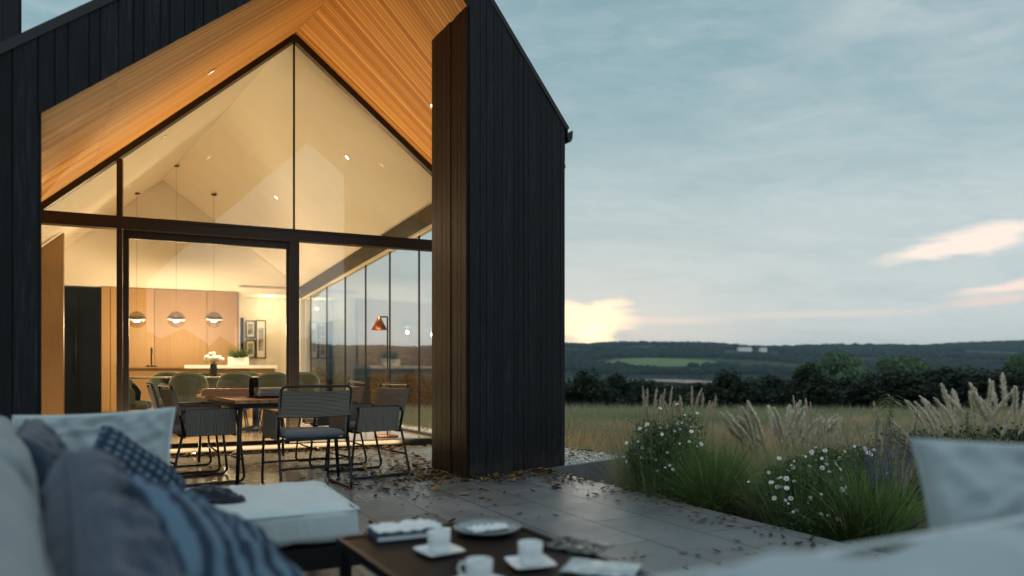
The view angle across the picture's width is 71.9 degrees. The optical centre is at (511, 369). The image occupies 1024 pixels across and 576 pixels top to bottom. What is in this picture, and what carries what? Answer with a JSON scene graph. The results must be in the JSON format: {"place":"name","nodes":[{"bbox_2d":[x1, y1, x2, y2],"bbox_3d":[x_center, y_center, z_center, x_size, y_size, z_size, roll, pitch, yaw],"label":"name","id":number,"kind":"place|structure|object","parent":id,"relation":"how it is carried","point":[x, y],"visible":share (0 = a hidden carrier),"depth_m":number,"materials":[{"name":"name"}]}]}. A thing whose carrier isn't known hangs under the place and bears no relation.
{"place":"outdoors","nodes":[
{"label":"outdoors","id":0,"kind":"place"},
{"bbox_2d":[114,347,277,416],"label":"kitchen island","id":1,"kind":"structure","parent":0,"point":[151,370],"depth_m":14.03,"materials":[{"name":"brown wood"}]},
{"bbox_2d":[225,347,249,364],"bbox_3d":[-5.726,-0.301,14.779,0.534,0.400,0.664,0,0,-44],"label":"planter","id":2,"kind":"object","parent":1,"relation":"on","point":[236,357],"visible":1,"depth_m":14.68,"materials":[{"name":"white ceramic"}]},
{"bbox_2d":[401,425,625,467],"bbox_3d":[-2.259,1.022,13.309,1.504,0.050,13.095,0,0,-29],"label":"gravel","id":3,"kind":"structure","parent":0,"point":[579,456],"depth_m":8.36,"materials":[{"name":"grey gravel"}]},
{"bbox_2d":[402,424,630,479],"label":"kerb","id":4,"kind":"structure","parent":3,"relation":"on","point":[584,472],"depth_m":7.66,"materials":[{"name":"grey concrete"}]},
{"bbox_2d":[22,0,1023,346],"label":"sky","id":5,"kind":"structure","parent":0,"point":[749,172],"materials":[{"name":"blue"}]},
{"bbox_2d":[170,445,884,575],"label":"terrace","id":6,"kind":"structure","parent":0,"point":[660,538],"depth_m":5.02,"materials":[{"name":"stone"}]},
{"bbox_2d":[0,416,49,575],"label":"sectional sofa","id":7,"kind":"object","parent":6,"relation":"on","point":[21,548],"visible":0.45,"depth_m":1.11,"materials":[{"name":"grey fabric"}]},
{"bbox_2d":[14,418,68,512],"bbox_3d":[-1.501,0.365,2.300,0.172,0.409,0.468,-31,17,-22],"label":"pillow","id":8,"kind":"object","parent":7,"relation":"on","point":[45,443],"visible":0.22,"depth_m":2.16,"materials":[{"name":"blue fabric"}]},
{"bbox_2d":[12,407,174,464],"bbox_3d":[-1.673,0.363,2.812,0.607,0.410,0.184,-3,-15,-11],"label":"pillow","id":9,"kind":"object","parent":7,"relation":"on","point":[150,431],"visible":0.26,"depth_m":2.83,"materials":[{"name":"grey fabric"}]},
{"bbox_2d":[39,447,184,575],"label":"pillow","id":10,"kind":"object","parent":7,"relation":"on","point":[94,521],"visible":0.83,"depth_m":1.38,"materials":[{"name":"blue fabric"}]},
{"bbox_2d":[92,424,185,488],"bbox_3d":[-1.225,0.380,2.280,0.126,0.349,0.368,-37,30,6],"label":"pillow","id":11,"kind":"object","parent":7,"relation":"on","point":[134,458],"visible":0.19,"depth_m":2.31,"materials":[{"name":"blue fabric"}]},
{"bbox_2d":[122,475,304,575],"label":"pillow","id":12,"kind":"object","parent":7,"relation":"on","point":[206,537],"visible":0.73,"depth_m":1.56,"materials":[{"name":"blue fabric"}]},
{"bbox_2d":[146,382,220,474],"bbox_3d":[-3.263,0.561,6.998,0.616,0.877,0.606,0,0,-31],"label":"rope chair","id":13,"kind":"object","parent":6,"relation":"on","point":[154,398],"visible":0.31,"depth_m":6.92,"materials":[{"name":"black metal"}]},
{"bbox_2d":[158,384,244,486],"bbox_3d":[-2.802,0.561,6.358,0.616,0.877,0.606,0,0,-36],"label":"rope chair","id":14,"kind":"object","parent":6,"relation":"on","point":[202,420],"visible":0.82,"depth_m":6.16,"materials":[{"name":"black fabric"}]},
{"bbox_2d":[197,394,339,484],"bbox_3d":[-2.526,0.633,7.175,0.946,0.736,1.900,0,0,-33],"label":"dining table","id":15,"kind":"object","parent":6,"relation":"on","point":[240,403],"visible":0.56,"depth_m":6.32,"materials":[{"name":"brown wood"}]},
{"bbox_2d":[185,480,359,575],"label":"ottoman","id":16,"kind":"object","parent":6,"relation":"on","point":[304,524],"visible":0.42,"depth_m":2.96,"materials":[{"name":"fabric"}]},
{"bbox_2d":[189,484,245,503],"bbox_3d":[-1.330,0.530,3.030,0.338,0.068,0.200,0,0,-26],"label":"throw","id":17,"kind":"object","parent":16,"relation":"on","point":[215,493],"visible":0.59,"depth_m":3.00,"materials":[{"name":"grey fabric"}]},
{"bbox_2d":[0,0,572,478],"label":"house","id":18,"kind":"structure","parent":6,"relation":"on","point":[318,146],"depth_m":7.31,"materials":[{"name":"black wood"}]},
{"bbox_2d":[64,286,100,414],"bbox_3d":[-9.416,-0.400,15.203,1.037,2.740,0.641,0,0,-24],"label":"fridge","id":19,"kind":"object","parent":18,"relation":"on","point":[82,350],"visible":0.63,"depth_m":15.03,"materials":[{"name":"black metal"}]},
{"bbox_2d":[129,378,151,409],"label":"tub chair","id":20,"kind":"object","parent":18,"relation":"on","point":[135,403],"visible":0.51,"depth_m":10.68,"materials":[{"name":"green fabric"}]},
{"bbox_2d":[149,372,176,402],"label":"tub chair","id":21,"kind":"object","parent":18,"relation":"on","point":[155,382],"depth_m":11.76,"materials":[{"name":"green fabric"}]},
{"bbox_2d":[101,287,237,412],"bbox_3d":[-7.690,-0.407,15.982,2.736,2.755,0.600,0,0,-24],"label":"kitchen cabinet","id":22,"kind":"object","parent":18,"relation":"on","point":[195,339],"visible":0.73,"depth_m":15.67,"materials":[{"name":"brown wood"}]},
{"bbox_2d":[169,372,207,435],"bbox_3d":[-4.823,0.500,10.529,0.543,0.943,0.466,0,0,-23],"label":"tub chair","id":23,"kind":"object","parent":18,"relation":"on","point":[188,386],"visible":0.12,"depth_m":10.34,"materials":[{"name":"green fabric"}]},
{"bbox_2d":[129,376,262,430],"bbox_3d":[-4.751,0.537,11.265,2.431,0.864,1.030,0,0,-24],"label":"indoor table","id":24,"kind":"object","parent":18,"relation":"on","point":[255,411],"visible":0.36,"depth_m":11.29,"materials":[{"name":"brown wood"}]},
{"bbox_2d":[204,352,224,376],"bbox_3d":[-4.764,-0.093,11.282,0.265,0.397,0.286,0,0,43],"label":"flower vase","id":25,"kind":"object","parent":24,"relation":"on","point":[210,356],"visible":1,"depth_m":11.22,"materials":[{"name":"black metal"}]},
{"bbox_2d":[123,230,288,447],"bbox_3d":[-3.641,-0.330,8.494,1.827,2.550,0.060,0,0,-24],"label":"sliding door","id":26,"kind":"structure","parent":18,"relation":"in","point":[136,235],"depth_m":8.36,"materials":[{"name":"brown metal"}]},
{"bbox_2d":[216,372,251,432],"bbox_3d":[-4.243,0.500,10.838,0.543,0.943,0.466,0,0,-27],"label":"tub chair","id":27,"kind":"object","parent":18,"relation":"on","point":[234,380],"visible":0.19,"depth_m":10.65,"materials":[{"name":"green fabric"}]},
{"bbox_2d":[256,320,265,357],"bbox_3d":[-6.315,-0.773,17.754,0.235,0.957,0.028,0,0,-24],"label":"picture frame","id":28,"kind":"object","parent":18,"relation":"attached to","point":[260,338],"visible":1,"depth_m":17.75,"materials":[{"name":"beige paper"}]},
{"bbox_2d":[257,372,285,432],"bbox_3d":[-3.746,0.500,11.002,0.543,0.943,0.466,0,0,-29],"label":"tub chair","id":29,"kind":"object","parent":18,"relation":"on","point":[272,379],"visible":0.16,"depth_m":10.81,"materials":[{"name":"green fabric"}]},
{"bbox_2d":[299,372,319,391],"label":"tub chair","id":30,"kind":"object","parent":18,"relation":"on","point":[307,378],"visible":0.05,"depth_m":11.36,"materials":[{"name":"green fabric"}]},
{"bbox_2d":[371,316,398,437],"bbox_3d":[-1.847,0.093,10.260,0.395,1.751,0.360,0,0,0],"label":"floor lamp","id":31,"kind":"object","parent":18,"relation":"on","point":[378,324],"visible":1,"depth_m":10.21,"materials":[{"name":"orange metal"}]},
{"bbox_2d":[261,385,352,486],"bbox_3d":[-1.753,0.561,6.018,0.606,0.877,0.616,0,0,-33],"label":"rope chair","id":32,"kind":"object","parent":6,"relation":"on","point":[334,407],"visible":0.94,"depth_m":5.85,"materials":[{"name":"grey fabric"}]},
{"bbox_2d":[295,381,366,466],"bbox_3d":[-1.948,0.561,7.582,0.616,0.877,0.606,0,0,-31],"label":"rope chair","id":33,"kind":"object","parent":6,"relation":"on","point":[358,394],"visible":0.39,"depth_m":7.47,"materials":[{"name":"black metal"}]},
{"bbox_2d":[324,382,409,479],"bbox_3d":[-1.398,0.561,6.802,0.616,0.877,0.606,0,0,-37],"label":"rope chair","id":34,"kind":"object","parent":6,"relation":"on","point":[381,413],"visible":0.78,"depth_m":6.66,"materials":[{"name":"black metal"}]},
{"bbox_2d":[336,518,655,575],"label":"coffee table","id":35,"kind":"object","parent":6,"relation":"on","point":[395,558],"visible":0.61,"depth_m":2.32,"materials":[{"name":"brown wood"}]},
{"bbox_2d":[367,528,431,542],"bbox_3d":[-0.391,0.590,2.566,0.240,0.024,0.150,0,0,-24],"label":"book","id":36,"kind":"object","parent":35,"relation":"on","point":[393,537],"visible":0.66,"depth_m":2.49,"materials":[{"name":"white paper"}]},
{"bbox_2d":[368,519,441,533],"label":"papers","id":37,"kind":"object","parent":36,"relation":"on","point":[405,525],"visible":1,"depth_m":2.56,"materials":[{"name":"white paper"}]},
{"bbox_2d":[413,543,464,556],"bbox_3d":[-0.241,0.597,2.329,0.136,0.014,0.136,0,0,-34],"label":"saucer","id":38,"kind":"object","parent":35,"relation":"on","point":[425,550],"visible":0.72,"depth_m":2.33,"materials":[{"name":"white ceramic"}]},
{"bbox_2d":[427,529,450,552],"bbox_3d":[-0.245,0.566,2.335,0.077,0.067,0.089,0,0,-32],"label":"cup","id":39,"kind":"object","parent":38,"relation":"on","point":[438,540],"visible":1,"depth_m":2.30,"materials":[{"name":"white ceramic"}]},
{"bbox_2d":[453,519,520,536],"bbox_3d":[-0.092,0.591,2.623,0.250,0.025,0.250,0,0,0],"label":"plate","id":40,"kind":"object","parent":35,"relation":"on","point":[460,527],"visible":0.82,"depth_m":2.65,"materials":[{"name":"white ceramic"}]},
{"bbox_2d":[466,523,510,532],"bbox_3d":[-0.087,0.583,2.618,0.150,0.016,0.070,0,0,-29],"label":"napkin","id":41,"kind":"object","parent":40,"relation":"on","point":[487,527],"visible":1,"depth_m":2.61,"materials":[{"name":"white fabric"}]},
{"bbox_2d":[505,554,556,569],"bbox_3d":[0.057,0.597,2.181,0.136,0.014,0.136,0,0,-17],"label":"saucer","id":42,"kind":"object","parent":35,"relation":"on","point":[545,562],"visible":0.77,"depth_m":2.17,"materials":[{"name":"white ceramic"}]},
{"bbox_2d":[518,539,542,565],"bbox_3d":[0.062,0.566,2.184,0.089,0.067,0.077,0,0,-32],"label":"cup","id":43,"kind":"object","parent":42,"relation":"on","point":[530,552],"visible":1,"depth_m":2.15,"materials":[{"name":"white ceramic"}]},
{"bbox_2d":[543,536,614,554],"bbox_3d":[0.224,0.597,2.406,0.200,0.012,0.160,0,0,34],"label":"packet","id":44,"kind":"object","parent":35,"relation":"on","point":[585,546],"visible":0.99,"depth_m":2.40},
{"bbox_2d":[559,557,641,575],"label":"magazine","id":45,"kind":"object","parent":35,"relation":"on","point":[582,566],"visible":1,"depth_m":2.12,"materials":[{"name":"white paper"}]},
{"bbox_2d":[172,428,878,569],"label":"fallen leaves","id":46,"kind":"object","parent":6,"relation":"on","point":[497,475],"visible":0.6,"depth_m":6.51,"materials":[{"name":"brown plant"}]},
{"bbox_2d":[670,516,1023,575],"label":"sofa","id":47,"kind":"object","parent":6,"relation":"on","point":[990,548],"visible":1,"depth_m":0.94,"materials":[{"name":"grey fabric"}]},
{"bbox_2d":[910,438,1023,531],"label":"pillow","id":48,"kind":"object","parent":47,"relation":"on","point":[965,483],"visible":0.75,"depth_m":1.60,"materials":[{"name":"grey fabric"}]},
{"bbox_2d":[312,345,1017,525],"bbox_3d":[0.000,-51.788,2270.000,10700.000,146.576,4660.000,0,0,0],"label":"ground","id":49,"kind":"structure","parent":0,"point":[669,362],"depth_m":1800.67,"materials":[{"name":"green plant"}]},
{"bbox_2d":[322,372,355,390],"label":"hedge shrub","id":50,"kind":"object","parent":49,"relation":"on","point":[335,380],"visible":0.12,"depth_m":44.71,"materials":[{"name":"green plant"}]},
{"bbox_2d":[341,376,376,403],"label":"hedge shrub","id":51,"kind":"object","parent":49,"relation":"on","point":[371,397],"visible":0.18,"depth_m":42.59,"materials":[{"name":"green plant"}]},
{"bbox_2d":[364,373,388,396],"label":"hedge shrub","id":52,"kind":"object","parent":49,"relation":"on","point":[377,380],"visible":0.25,"depth_m":45.12,"materials":[{"name":"green plant"}]},
{"bbox_2d":[391,371,426,406],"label":"hedge shrub","id":53,"kind":"object","parent":49,"relation":"on","point":[407,377],"visible":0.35,"depth_m":44.05,"materials":[{"name":"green plant"}]},
{"bbox_2d":[406,375,431,409],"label":"hedge shrub","id":54,"kind":"object","parent":49,"relation":"on","point":[414,392],"visible":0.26,"depth_m":43.10,"materials":[{"name":"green plant"}]},
{"bbox_2d":[415,380,431,409],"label":"hedge shrub","id":55,"kind":"object","parent":49,"relation":"on","point":[426,398],"visible":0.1,"depth_m":41.02,"materials":[{"name":"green plant"}]},
{"bbox_2d":[565,367,608,409],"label":"hedge shrub","id":56,"kind":"object","parent":49,"relation":"on","point":[583,391],"visible":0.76,"depth_m":38.69,"materials":[{"name":"green plant"}]},
{"bbox_2d":[576,380,626,407],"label":"hedge shrub","id":57,"kind":"object","parent":49,"relation":"on","point":[604,396],"visible":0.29,"depth_m":40.26,"materials":[{"name":"green plant"}]},
{"bbox_2d":[602,372,633,406],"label":"hedge shrub","id":58,"kind":"object","parent":49,"relation":"on","point":[617,381],"visible":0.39,"depth_m":43.04,"materials":[{"name":"green plant"}]},
{"bbox_2d":[613,377,649,406],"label":"hedge shrub","id":59,"kind":"object","parent":49,"relation":"on","point":[629,389],"visible":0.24,"depth_m":42.86,"materials":[{"name":"green plant"}]},
{"bbox_2d":[620,379,662,407],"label":"hedge shrub","id":60,"kind":"object","parent":49,"relation":"on","point":[639,392],"visible":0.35,"depth_m":39.90,"materials":[{"name":"green plant"}]},
{"bbox_2d":[641,382,693,410],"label":"hedge shrub","id":61,"kind":"object","parent":49,"relation":"on","point":[675,389],"visible":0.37,"depth_m":38.19,"materials":[{"name":"green plant"}]},
{"bbox_2d":[312,340,1023,375],"bbox_3d":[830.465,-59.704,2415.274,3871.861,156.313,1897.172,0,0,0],"label":"woodland","id":62,"kind":"object","parent":49,"relation":"on","point":[581,359],"visible":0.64,"depth_m":2007.53,"materials":[{"name":"green plant"}]},
{"bbox_2d":[399,401,1023,477],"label":"meadow grass","id":63,"kind":"structure","parent":49,"relation":"on","point":[579,430],"depth_m":16.32,"materials":[{"name":"green plant"}]},
{"bbox_2d":[693,368,743,408],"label":"hedge shrub","id":64,"kind":"object","parent":49,"relation":"on","point":[719,387],"visible":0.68,"depth_m":38.02,"materials":[{"name":"green plant"}]},
{"bbox_2d":[719,377,762,410],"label":"hedge shrub","id":65,"kind":"object","parent":49,"relation":"on","point":[743,393],"visible":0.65,"depth_m":36.98,"materials":[{"name":"green plant"}]},
{"bbox_2d":[730,378,782,408],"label":"hedge shrub","id":66,"kind":"object","parent":49,"relation":"on","point":[764,401],"visible":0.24,"depth_m":38.50,"materials":[{"name":"green plant"}]},
{"bbox_2d":[587,479,929,553],"bbox_3d":[3.499,1.209,3.666,2.400,0.258,9.000,0,0,-27],"label":"planting bed","id":67,"kind":"object","parent":49,"relation":"on","point":[926,529],"visible":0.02,"depth_m":5.23,"materials":[{"name":"soil"}]},
{"bbox_2d":[578,423,663,490],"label":"feather grass","id":68,"kind":"object","parent":67,"relation":"on","point":[616,479],"depth_m":6.45,"materials":[{"name":"green plant"}]},
{"bbox_2d":[554,389,778,504],"bbox_3d":[1.133,0.683,6.256,2.224,1.062,2.344,0,0,0],"label":"flowering shrub","id":69,"kind":"object","parent":67,"relation":"on","point":[641,452],"visible":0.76,"depth_m":5.99,"materials":[{"name":"green plant"}]},
{"bbox_2d":[617,430,784,518],"bbox_3d":[1.549,0.792,5.602,1.854,0.676,1.778,0,0,0],"label":"grass tuft","id":70,"kind":"object","parent":67,"relation":"on","point":[698,494],"visible":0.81,"depth_m":5.48,"materials":[{"name":"green plant"}]},
{"bbox_2d":[680,447,788,520],"bbox_3d":[1.932,0.872,5.534,1.463,0.556,1.508,0,0,0],"label":"grass tuft","id":71,"kind":"object","parent":67,"relation":"on","point":[746,511],"visible":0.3,"depth_m":5.41,"materials":[{"name":"green plant"}]},
{"bbox_2d":[719,400,842,475],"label":"plume grass","id":72,"kind":"object","parent":67,"relation":"on","point":[776,425],"depth_m":6.22,"materials":[{"name":"beige plant"}]},
{"bbox_2d":[689,433,921,535],"bbox_3d":[2.023,0.799,5.018,1.490,0.718,1.491,0,0,0],"label":"flowering shrub","id":73,"kind":"object","parent":67,"relation":"on","point":[783,479],"visible":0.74,"depth_m":4.83,"materials":[{"name":"green plant"}]},
{"bbox_2d":[734,422,894,489],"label":"feather grass","id":74,"kind":"object","parent":67,"relation":"on","point":[819,446],"depth_m":5.34,"materials":[{"name":"beige plant"}]},
{"bbox_2d":[731,419,921,526],"bbox_3d":[2.472,0.743,5.049,1.668,0.844,1.579,0,0,0],"label":"flowering shrub","id":75,"kind":"object","parent":67,"relation":"on","point":[822,455],"visible":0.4,"depth_m":5.07,"materials":[{"name":"green plant"}]},
{"bbox_2d":[729,467,926,551],"bbox_3d":[2.130,0.894,4.476,1.459,0.548,1.415,0,0,0],"label":"grass tuft","id":76,"kind":"object","parent":67,"relation":"on","point":[833,531],"visible":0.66,"depth_m":4.40,"materials":[{"name":"green plant"}]},
{"bbox_2d":[769,452,928,550],"bbox_3d":[2.267,0.827,4.494,1.372,0.606,1.189,0,0,0],"label":"grass tuft","id":77,"kind":"object","parent":67,"relation":"on","point":[895,506],"visible":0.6,"depth_m":4.42,"materials":[{"name":"green plant"}]},
{"bbox_2d":[788,395,919,500],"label":"feather grass","id":78,"kind":"object","parent":67,"relation":"on","point":[827,417],"depth_m":5.49,"materials":[{"name":"beige plant"}]},
{"bbox_2d":[844,409,926,535],"bbox_3d":[2.573,0.696,4.683,0.891,0.869,0.812,0,0,0],"label":"salvia","id":79,"kind":"object","parent":67,"relation":"on","point":[888,458],"visible":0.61,"depth_m":4.72,"materials":[{"name":"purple plant"}]},
{"bbox_2d":[753,374,782,404],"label":"hedge shrub","id":80,"kind":"object","parent":49,"relation":"on","point":[771,381],"visible":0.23,"depth_m":40.64,"materials":[{"name":"green plant"}]},
{"bbox_2d":[770,377,800,406],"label":"hedge shrub","id":81,"kind":"object","parent":49,"relation":"on","point":[783,387],"visible":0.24,"depth_m":38.83,"materials":[{"name":"green plant"}]},
{"bbox_2d":[779,361,827,411],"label":"hedge shrub","id":82,"kind":"object","parent":49,"relation":"on","point":[803,373],"visible":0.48,"depth_m":35.86,"materials":[{"name":"green plant"}]},
{"bbox_2d":[793,373,850,410],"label":"hedge shrub","id":83,"kind":"object","parent":49,"relation":"on","point":[821,392],"visible":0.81,"depth_m":34.67,"materials":[{"name":"green plant"}]},
{"bbox_2d":[789,349,874,390],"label":"broadleaf tree","id":84,"kind":"object","parent":49,"relation":"on","point":[850,366],"visible":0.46,"depth_m":114.87,"materials":[{"name":"green plant"}]},
{"bbox_2d":[827,377,868,408],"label":"hedge shrub","id":85,"kind":"object","parent":49,"relation":"on","point":[854,399],"visible":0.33,"depth_m":37.04,"materials":[{"name":"green plant"}]},
{"bbox_2d":[852,370,893,409],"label":"hedge shrub","id":86,"kind":"object","parent":49,"relation":"on","point":[865,381],"visible":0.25,"depth_m":36.74,"materials":[{"name":"green plant"}]},
{"bbox_2d":[865,367,921,409],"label":"hedge shrub","id":87,"kind":"object","parent":49,"relation":"on","point":[883,383],"visible":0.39,"depth_m":35.23,"materials":[{"name":"green plant"}]},
{"bbox_2d":[875,355,933,377],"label":"broadleaf tree","id":88,"kind":"object","parent":49,"relation":"on","point":[912,363],"visible":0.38,"depth_m":120.14,"materials":[{"name":"green plant"}]},
{"bbox_2d":[867,370,947,411],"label":"hedge shrub","id":89,"kind":"object","parent":49,"relation":"on","point":[918,385],"visible":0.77,"depth_m":33.66,"materials":[{"name":"green plant"}]},
{"bbox_2d":[905,369,946,406],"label":"hedge shrub","id":90,"kind":"object","parent":49,"relation":"on","point":[930,374],"visible":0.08,"depth_m":36.99,"materials":[{"name":"green plant"}]},
{"bbox_2d":[864,423,989,494],"bbox_3d":[4.641,1.013,7.630,1.576,0.967,1.501,0,0,-33],"label":"garden shrub","id":91,"kind":"object","parent":49,"relation":"on","point":[926,437],"visible":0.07,"depth_m":7.44,"materials":[{"name":"green plant"}]},
{"bbox_2d":[929,366,961,392],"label":"hedge shrub","id":92,"kind":"object","parent":49,"relation":"on","point":[943,371],"visible":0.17,"depth_m":37.90,"materials":[{"name":"green plant"}]},
{"bbox_2d":[888,372,1023,479],"bbox_3d":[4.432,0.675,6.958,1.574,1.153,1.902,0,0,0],"label":"pampas grass","id":93,"kind":"object","parent":49,"relation":"on","point":[932,422],"depth_m":6.88,"materials":[{"name":"beige plant"}]},
{"bbox_2d":[937,366,993,409],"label":"hedge shrub","id":94,"kind":"object","parent":49,"relation":"on","point":[951,381],"visible":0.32,"depth_m":35.33,"materials":[{"name":"green plant"}]},
{"bbox_2d":[937,422,1023,443],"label":"garden shrub","id":95,"kind":"object","parent":49,"relation":"on","point":[1011,435],"visible":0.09,"depth_m":7.56,"materials":[{"name":"green plant"}]},
{"bbox_2d":[957,374,1011,408],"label":"hedge shrub","id":96,"kind":"object","parent":49,"relation":"on","point":[967,389],"visible":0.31,"depth_m":33.88,"materials":[{"name":"green plant"}]},
{"bbox_2d":[952,367,1023,410],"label":"hedge shrub","id":97,"kind":"object","parent":49,"relation":"on","point":[1008,380],"visible":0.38,"depth_m":33.39,"materials":[{"name":"green plant"}]},
{"bbox_2d":[992,351,1023,375],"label":"broadleaf tree","id":98,"kind":"object","parent":49,"relation":"on","point":[1015,360],"visible":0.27,"depth_m":114.33,"materials":[{"name":"green plant"}]},
{"bbox_2d":[631,379,711,384],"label":"lake","id":99,"kind":"structure","parent":0,"point":[672,381],"depth_m":1037.44,"materials":[{"name":"grey liquid"}]},
{"bbox_2d":[622,386,722,483],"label":"feather grass","id":100,"kind":"object","parent":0,"point":[663,404],"depth_m":6.66,"materials":[{"name":"beige plant"}]},
{"bbox_2d":[666,423,775,496],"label":"feather grass","id":101,"kind":"object","parent":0,"point":[723,435],"depth_m":6.20,"materials":[{"name":"green plant"}]},
{"bbox_2d":[713,430,797,483],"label":"feather grass","id":102,"kind":"object","parent":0,"point":[747,446],"depth_m":6.10,"materials":[{"name":"green plant"}]},
{"bbox_2d":[808,421,922,501],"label":"feather grass","id":103,"kind":"object","parent":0,"point":[911,468],"depth_m":5.89,"materials":[{"name":"green plant"}]},
{"bbox_2d":[864,395,921,524],"bbox_3d":[2.865,0.668,5.212,0.741,0.976,0.752,0,0,0],"label":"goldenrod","id":104,"kind":"object","parent":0,"point":[889,418],"visible":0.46,"depth_m":5.25,"materials":[{"name":"green plant"}]},
{"bbox_3d":[-0.092,0.597,1.981,0.136,0.014,0.136,0,0,44],"label":"saucer","id":105,"kind":"object","parent":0,"visible":0},
{"bbox_2d":[457,556,492,575],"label":"cup","id":106,"kind":"object","parent":105,"relation":"on","point":[479,565],"visible":1,"depth_m":1.96,"materials":[{"name":"white ceramic"}]},
{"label":"garden shrub","id":107,"kind":"object","parent":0,"visible":0},
{"bbox_2d":[939,410,995,442],"bbox_3d":[4.013,0.777,6.212,0.689,0.846,0.773,0,0,0],"label":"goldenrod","id":108,"kind":"object","parent":107,"relation":"on","point":[967,424],"visible":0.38,"depth_m":6.20,"materials":[{"name":"green plant"}]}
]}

